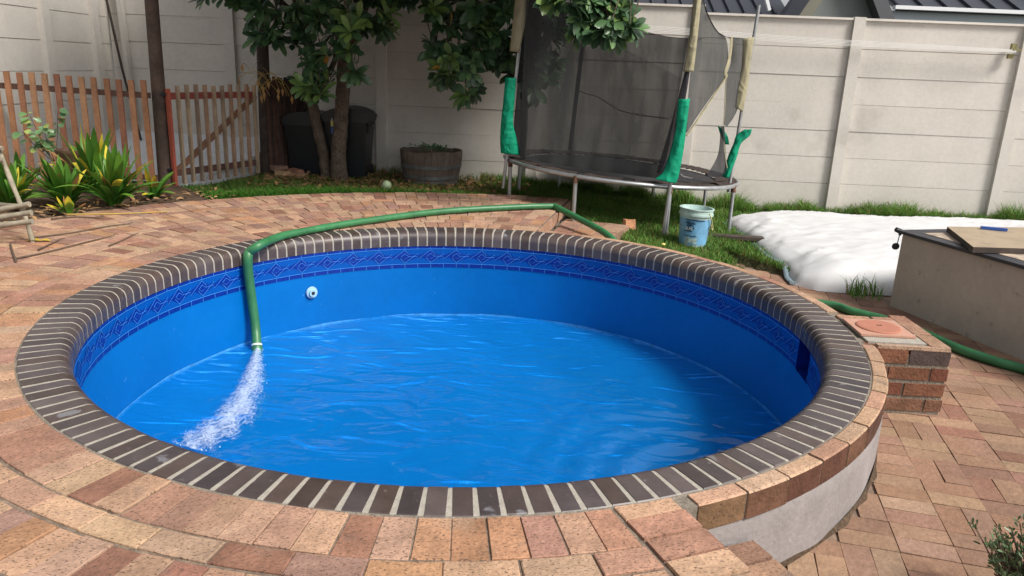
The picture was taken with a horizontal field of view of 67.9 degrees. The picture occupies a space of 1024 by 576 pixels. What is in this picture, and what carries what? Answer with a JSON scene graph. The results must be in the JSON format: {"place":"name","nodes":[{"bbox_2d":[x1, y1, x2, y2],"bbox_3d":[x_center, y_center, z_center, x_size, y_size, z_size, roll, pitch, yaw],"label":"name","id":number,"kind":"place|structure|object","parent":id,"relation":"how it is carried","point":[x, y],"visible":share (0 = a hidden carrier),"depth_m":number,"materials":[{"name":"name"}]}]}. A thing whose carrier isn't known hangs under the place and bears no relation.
{"place":"outdoors","nodes":[
{"label":"outdoors","id":0,"kind":"place"},
{"bbox_2d":[0,180,209,221],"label":"bed soil","id":1,"kind":"structure","parent":0,"point":[36,202],"depth_m":7.54,"materials":[{"name":"brown soil"}]},
{"bbox_2d":[0,161,42,203],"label":"strappy plant","id":2,"kind":"object","parent":1,"relation":"on","point":[22,183],"visible":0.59,"depth_m":6.84,"materials":[{"name":"green plant"}]},
{"bbox_2d":[0,151,53,195],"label":"strappy plant","id":3,"kind":"object","parent":1,"relation":"on","point":[22,171],"visible":0.15,"depth_m":7.34,"materials":[{"name":"green plant"}]},
{"bbox_2d":[12,108,82,181],"bbox_3d":[-4.804,-1.506,7.944,0.734,0.754,0.340,2,16,0],"label":"leafy shrub","id":4,"kind":"object","parent":1,"relation":"on","point":[47,144],"visible":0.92,"depth_m":7.85,"materials":[{"name":"green plant"}]},
{"bbox_2d":[18,155,101,206],"bbox_3d":[-4.190,-1.006,7.123,0.780,0.502,0.606,-6,18,-26],"label":"strappy plant","id":5,"kind":"object","parent":1,"relation":"on","point":[59,175],"visible":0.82,"depth_m":7.07,"materials":[{"name":"green plant"}]},
{"bbox_2d":[47,195,85,214],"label":"strappy plant","id":6,"kind":"object","parent":1,"relation":"on","point":[68,208],"visible":0.98,"depth_m":6.79,"materials":[{"name":"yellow plant"}]},
{"bbox_2d":[0,71,157,184],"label":"picket fence","id":7,"kind":"object","parent":1,"relation":"on","point":[69,89],"visible":0.59,"depth_m":8.27,"materials":[{"name":"brown wood"}]},
{"bbox_2d":[40,123,129,192],"bbox_3d":[-4.295,-1.336,7.747,1.186,0.780,0.664,11,18,27],"label":"strappy plant","id":8,"kind":"object","parent":1,"relation":"on","point":[89,150],"visible":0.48,"depth_m":7.60,"materials":[{"name":"green plant"}]},
{"bbox_2d":[55,143,161,205],"bbox_3d":[-3.784,-1.072,7.178,0.871,0.630,0.912,2,16,0],"label":"strappy plant","id":9,"kind":"object","parent":1,"relation":"on","point":[113,187],"visible":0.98,"depth_m":7.17,"materials":[{"name":"green plant"}]},
{"bbox_2d":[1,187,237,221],"bbox_3d":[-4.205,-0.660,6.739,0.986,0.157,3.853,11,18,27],"label":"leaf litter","id":10,"kind":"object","parent":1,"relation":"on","point":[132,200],"visible":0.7,"depth_m":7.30,"materials":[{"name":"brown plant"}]},
{"bbox_2d":[127,165,176,197],"bbox_3d":[-3.685,-1.077,7.710,0.575,0.353,0.317,-9,19,-34],"label":"strappy plant","id":11,"kind":"object","parent":1,"relation":"on","point":[157,189],"visible":0.88,"depth_m":7.75,"materials":[{"name":"green plant"}]},
{"bbox_2d":[37,129,260,186],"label":"courtyard floor","id":12,"kind":"structure","parent":0,"point":[143,152],"depth_m":10.08,"materials":[{"name":"concrete"}]},
{"bbox_2d":[0,192,754,575],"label":"terrace paving","id":13,"kind":"structure","parent":0,"point":[68,506],"depth_m":2.48,"materials":[{"name":"brick"}]},
{"bbox_2d":[9,241,16,261],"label":"twig","id":14,"kind":"object","parent":13,"relation":"on","point":[13,254],"visible":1,"depth_m":5.47,"materials":[{"name":"wood"}]},
{"bbox_2d":[0,146,35,242],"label":"stick chair","id":15,"kind":"object","parent":13,"relation":"on","point":[24,213],"visible":1,"depth_m":5.79,"materials":[{"name":"beige wood"}]},
{"bbox_2d":[26,238,49,240],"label":"fallen leaf","id":16,"kind":"object","parent":13,"relation":"on","point":[36,239],"visible":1,"depth_m":5.86,"materials":[{"name":"yellow plant"}]},
{"bbox_2d":[37,238,64,249],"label":"twig","id":17,"kind":"object","parent":13,"relation":"on","point":[49,244],"visible":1,"depth_m":5.72,"materials":[{"name":"brown wood"}]},
{"bbox_2d":[16,234,115,258],"bbox_3d":[-3.326,-0.316,5.705,0.042,0.020,0.875,8,17,18],"label":"twig","id":18,"kind":"object","parent":13,"relation":"on","point":[61,248],"visible":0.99,"depth_m":5.62,"materials":[{"name":"brown wood"}]},
{"bbox_2d":[51,216,103,219],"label":"twig","id":19,"kind":"object","parent":13,"relation":"on","point":[74,217],"visible":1,"depth_m":6.71,"materials":[{"name":"brown wood"}]},
{"bbox_2d":[35,222,132,237],"bbox_3d":[-3.512,-0.476,6.231,0.052,0.020,0.834,12,19,31],"label":"twig","id":20,"kind":"object","parent":13,"relation":"on","point":[79,231],"visible":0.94,"depth_m":6.17,"materials":[{"name":"brown wood"}]},
{"bbox_2d":[67,210,167,214],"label":"twig","id":21,"kind":"object","parent":13,"relation":"on","point":[114,213],"visible":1,"depth_m":6.91,"materials":[{"name":"wood"}]},
{"bbox_2d":[108,233,137,245],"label":"twig","id":22,"kind":"object","parent":13,"relation":"on","point":[121,240],"visible":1,"depth_m":5.92,"materials":[{"name":"brown wood"}]},
{"bbox_2d":[14,227,887,566],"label":"swimming pool","id":23,"kind":"structure","parent":13,"relation":"in","point":[792,487],"depth_m":4.98,"materials":[{"name":"blue plastic"}]},
{"bbox_2d":[117,315,780,487],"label":"pool water","id":24,"kind":"structure","parent":23,"relation":"in","point":[452,401],"depth_m":5.11,"materials":[{"name":"blue liquid"}]},
{"bbox_2d":[180,348,266,450],"bbox_3d":[-1.784,0.709,5.084,0.480,0.050,1.620,2,16,0],"label":"foam","id":25,"kind":"object","parent":24,"relation":"on","point":[229,414],"visible":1,"depth_m":4.88,"materials":[{"name":"white"}]},
{"bbox_2d":[243,203,1023,373],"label":"garden hose","id":26,"kind":"object","parent":23,"relation":"on","point":[250,251],"visible":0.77,"depth_m":6.18,"materials":[{"name":"green plastic"}]},
{"bbox_2d":[112,0,893,61],"label":"sky","id":27,"kind":"structure","parent":0,"point":[784,2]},
{"bbox_2d":[151,163,1005,277],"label":"lawn","id":28,"kind":"structure","parent":0,"point":[750,262],"depth_m":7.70,"materials":[{"name":"plant"}]},
{"bbox_2d":[105,0,141,140],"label":"leaning pole","id":29,"kind":"object","parent":28,"relation":"on","point":[117,47],"visible":0.48,"depth_m":10.27,"materials":[{"name":"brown wood"}]},
{"bbox_2d":[144,0,172,184],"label":"fence post","id":30,"kind":"object","parent":28,"relation":"on","point":[155,54],"visible":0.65,"depth_m":8.33,"materials":[{"name":"brown wood"}]},
{"bbox_2d":[160,84,259,185],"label":"garden gate","id":31,"kind":"structure","parent":30,"relation":"attached to","point":[181,169],"depth_m":9.01,"materials":[{"name":"brown wood"}]},
{"bbox_2d":[255,17,269,173],"bbox_3d":[-3.163,-3.017,9.628,0.190,3.352,0.162,2,16,0],"label":"fence post","id":32,"kind":"object","parent":28,"relation":"on","point":[262,52],"visible":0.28,"depth_m":9.76,"materials":[{"name":"brown wood"}]},
{"bbox_2d":[238,60,293,103],"bbox_3d":[-3.108,-2.594,9.565,0.653,0.531,0.330,-4,17,-20],"label":"dried vine","id":33,"kind":"object","parent":32,"relation":"attached to","point":[263,89],"visible":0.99,"depth_m":9.52,"materials":[{"name":"brown plant"}]},
{"bbox_2d":[274,170,290,176],"bbox_3d":[-2.961,-1.480,9.829,0.221,0.075,0.096,-2,17,-14],"label":"broken brick","id":34,"kind":"object","parent":28,"relation":"on","point":[279,173],"visible":0.86,"depth_m":9.79,"materials":[{"name":"brown brick"}]},
{"bbox_2d":[265,76,307,175],"bbox_3d":[-2.989,-2.159,10.186,0.066,1.309,0.849,9,17,21],"label":"split pole fence","id":35,"kind":"object","parent":28,"relation":"on","point":[277,111],"visible":0.41,"depth_m":9.96,"materials":[{"name":"brown wood"}]},
{"bbox_2d":[290,173,307,178],"bbox_3d":[-2.760,-1.452,9.837,0.217,0.081,0.098,1,16,-5],"label":"broken brick","id":36,"kind":"object","parent":28,"relation":"on","point":[298,174],"visible":0.71,"depth_m":9.79,"materials":[{"name":"brown brick"}]},
{"bbox_2d":[281,110,324,174],"bbox_3d":[-2.708,-1.957,10.271,0.578,0.852,0.597,4,16,6],"label":"wheelie bin","id":37,"kind":"object","parent":28,"relation":"on","point":[302,149],"visible":0.43,"depth_m":10.03,"materials":[{"name":"plastic"}]},
{"bbox_2d":[321,105,376,176],"bbox_3d":[-2.176,-1.979,10.300,0.646,0.940,0.665,2,16,0],"label":"wheelie bin","id":38,"kind":"object","parent":28,"relation":"on","point":[360,128],"visible":0.69,"depth_m":10.05,"materials":[{"name":"plastic"}]},
{"bbox_2d":[196,184,503,198],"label":"grass","id":39,"kind":"structure","parent":28,"relation":"on","point":[242,192],"depth_m":8.52,"materials":[{"name":"green plant"}]},
{"bbox_2d":[382,180,390,188],"bbox_3d":[-1.545,-1.263,9.354,0.120,0.124,0.120,2,16,0],"label":"green ball","id":40,"kind":"object","parent":28,"relation":"on","point":[385,184],"visible":0.69,"depth_m":9.31,"materials":[{"name":"green plastic"}]},
{"bbox_2d":[246,169,532,196],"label":"leaf litter","id":41,"kind":"object","parent":28,"relation":"on","point":[470,182],"visible":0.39,"depth_m":9.79,"materials":[{"name":"brown plant"}]},
{"bbox_2d":[270,165,287,170],"bbox_3d":[-3.057,-1.575,9.987,0.100,0.070,0.219,14,20,36],"label":"broken brick","id":42,"kind":"object","parent":41,"relation":"on","point":[278,167],"visible":1,"depth_m":9.95,"materials":[{"name":"brown brick"}]},
{"bbox_2d":[287,168,304,173],"bbox_3d":[-2.838,-1.533,9.977,0.210,0.072,0.104,10,18,26],"label":"broken brick","id":43,"kind":"object","parent":41,"relation":"on","point":[294,170],"visible":0.71,"depth_m":9.95,"materials":[{"name":"brown brick"}]},
{"bbox_2d":[188,0,650,181],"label":"broadleaf tree","id":44,"kind":"object","parent":28,"relation":"on","point":[478,24],"visible":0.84,"depth_m":8.87,"materials":[{"name":"green plant"}]},
{"bbox_2d":[400,146,462,185],"bbox_3d":[-1.094,-1.645,10.290,0.840,0.472,0.840,2,16,0],"label":"barrel planter","id":45,"kind":"object","parent":28,"relation":"on","point":[440,167],"visible":0.91,"depth_m":9.97,"materials":[{"name":"brown wood"}]},
{"bbox_2d":[407,141,452,151],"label":"barrel seedlings","id":46,"kind":"object","parent":45,"relation":"in","point":[440,147],"visible":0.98,"depth_m":10.17,"materials":[{"name":"green plant"}]},
{"bbox_2d":[554,219,628,239],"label":"back steps","id":47,"kind":"structure","parent":28,"relation":"on","point":[578,228],"depth_m":7.88,"materials":[{"name":"brick"}]},
{"bbox_2d":[622,219,635,229],"bbox_3d":[1.268,-0.686,8.223,0.144,0.122,0.071,-6,18,-26],"label":"broken brick","id":48,"kind":"object","parent":28,"relation":"on","point":[631,223],"visible":0.79,"depth_m":8.21,"materials":[{"name":"orange brick"}]},
{"bbox_2d":[500,0,760,235],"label":"trampoline","id":49,"kind":"object","parent":28,"relation":"on","point":[628,116],"visible":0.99,"depth_m":8.28,"materials":[{"name":"grey fabric"}]},
{"bbox_2d":[679,204,714,246],"bbox_3d":[1.868,-0.633,7.776,0.351,0.385,0.348,4,16,-1],"label":"paint bucket","id":50,"kind":"object","parent":28,"relation":"on","point":[695,223],"visible":0.98,"depth_m":7.66,"materials":[{"name":"plastic"}]},
{"bbox_2d":[708,233,764,240],"bbox_3d":[2.442,-0.558,8.327,0.620,0.035,0.120,4,16,6],"label":"wooden board","id":51,"kind":"object","parent":28,"relation":"on","point":[746,237],"visible":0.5,"depth_m":8.28,"materials":[{"name":"brown wood"}]},
{"bbox_2d":[586,181,1023,220],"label":"grass","id":52,"kind":"structure","parent":28,"relation":"on","point":[682,197],"depth_m":10.41,"materials":[{"name":"green plant"}]},
{"bbox_2d":[727,210,1023,295],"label":"pool cover","id":53,"kind":"object","parent":28,"relation":"on","point":[824,251],"visible":0.5,"depth_m":7.87,"materials":[{"name":"plastic"}]},
{"bbox_2d":[844,274,884,300],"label":"grass","id":54,"kind":"structure","parent":0,"point":[856,291],"depth_m":6.63,"materials":[{"name":"green plant"}]},
{"bbox_2d":[736,264,1023,575],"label":"patio paving","id":55,"kind":"structure","parent":0,"point":[950,469],"depth_m":3.65,"materials":[{"name":"brick"}]},
{"bbox_2d":[724,540,793,575],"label":"front step","id":56,"kind":"object","parent":55,"relation":"on","point":[754,557],"visible":0.5,"depth_m":2.66,"materials":[{"name":"brick"}]},
{"bbox_2d":[835,315,951,414],"bbox_3d":[2.249,0.436,4.604,0.483,0.428,0.606,2,16,0],"label":"skimmer box","id":57,"kind":"object","parent":55,"relation":"on","point":[916,358],"visible":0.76,"depth_m":4.34,"materials":[{"name":"brick"}]},
{"bbox_2d":[890,227,1023,360],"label":"plastered box","id":58,"kind":"object","parent":55,"relation":"on","point":[945,279],"visible":0.92,"depth_m":5.79,"materials":[{"name":"grey paint"}]},
{"bbox_2d":[946,227,1023,253],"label":"wooden plank","id":59,"kind":"object","parent":58,"relation":"on","point":[979,240],"visible":1,"depth_m":5.88,"materials":[{"name":"beige wood"}]},
{"bbox_2d":[980,226,1007,230],"bbox_3d":[3.961,-0.488,6.246,0.190,0.022,0.035,8,17,18],"label":"blue scraper","id":60,"kind":"object","parent":59,"relation":"on","point":[993,228],"visible":1,"depth_m":6.23,"materials":[{"name":"plastic"}]},
{"bbox_2d":[967,513,1023,575],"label":"grey shrub","id":61,"kind":"object","parent":55,"relation":"on","point":[1010,565],"visible":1,"depth_m":2.63,"materials":[{"name":"green plant"}]},
{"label":"ground","id":62,"kind":"structure","parent":0,"visible":0},
{"bbox_2d":[0,0,119,173],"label":"boundary wall","id":63,"kind":"structure","parent":62,"relation":"on","point":[62,38],"depth_m":9.40,"materials":[{"name":"paint"}]},
{"bbox_2d":[108,0,1023,218],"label":"boundary wall","id":64,"kind":"structure","parent":62,"relation":"on","point":[927,126],"depth_m":10.47,"materials":[{"name":"paint"}]},
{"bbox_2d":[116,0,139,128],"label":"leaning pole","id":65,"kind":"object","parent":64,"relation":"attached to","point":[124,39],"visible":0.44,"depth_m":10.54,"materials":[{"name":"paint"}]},
{"bbox_2d":[648,26,1021,58],"bbox_3d":[4.094,-3.274,10.042,5.098,0.279,0.182,3,16,3],"label":"clothes line","id":66,"kind":"object","parent":64,"relation":"attached to","point":[1013,47],"visible":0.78,"depth_m":9.96,"materials":[{"name":"metal"}]},
{"bbox_2d":[633,0,1023,23],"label":"house","id":67,"kind":"structure","parent":62,"relation":"on","point":[998,11],"depth_m":13.19,"materials":[{"name":"metal"}]}
]}

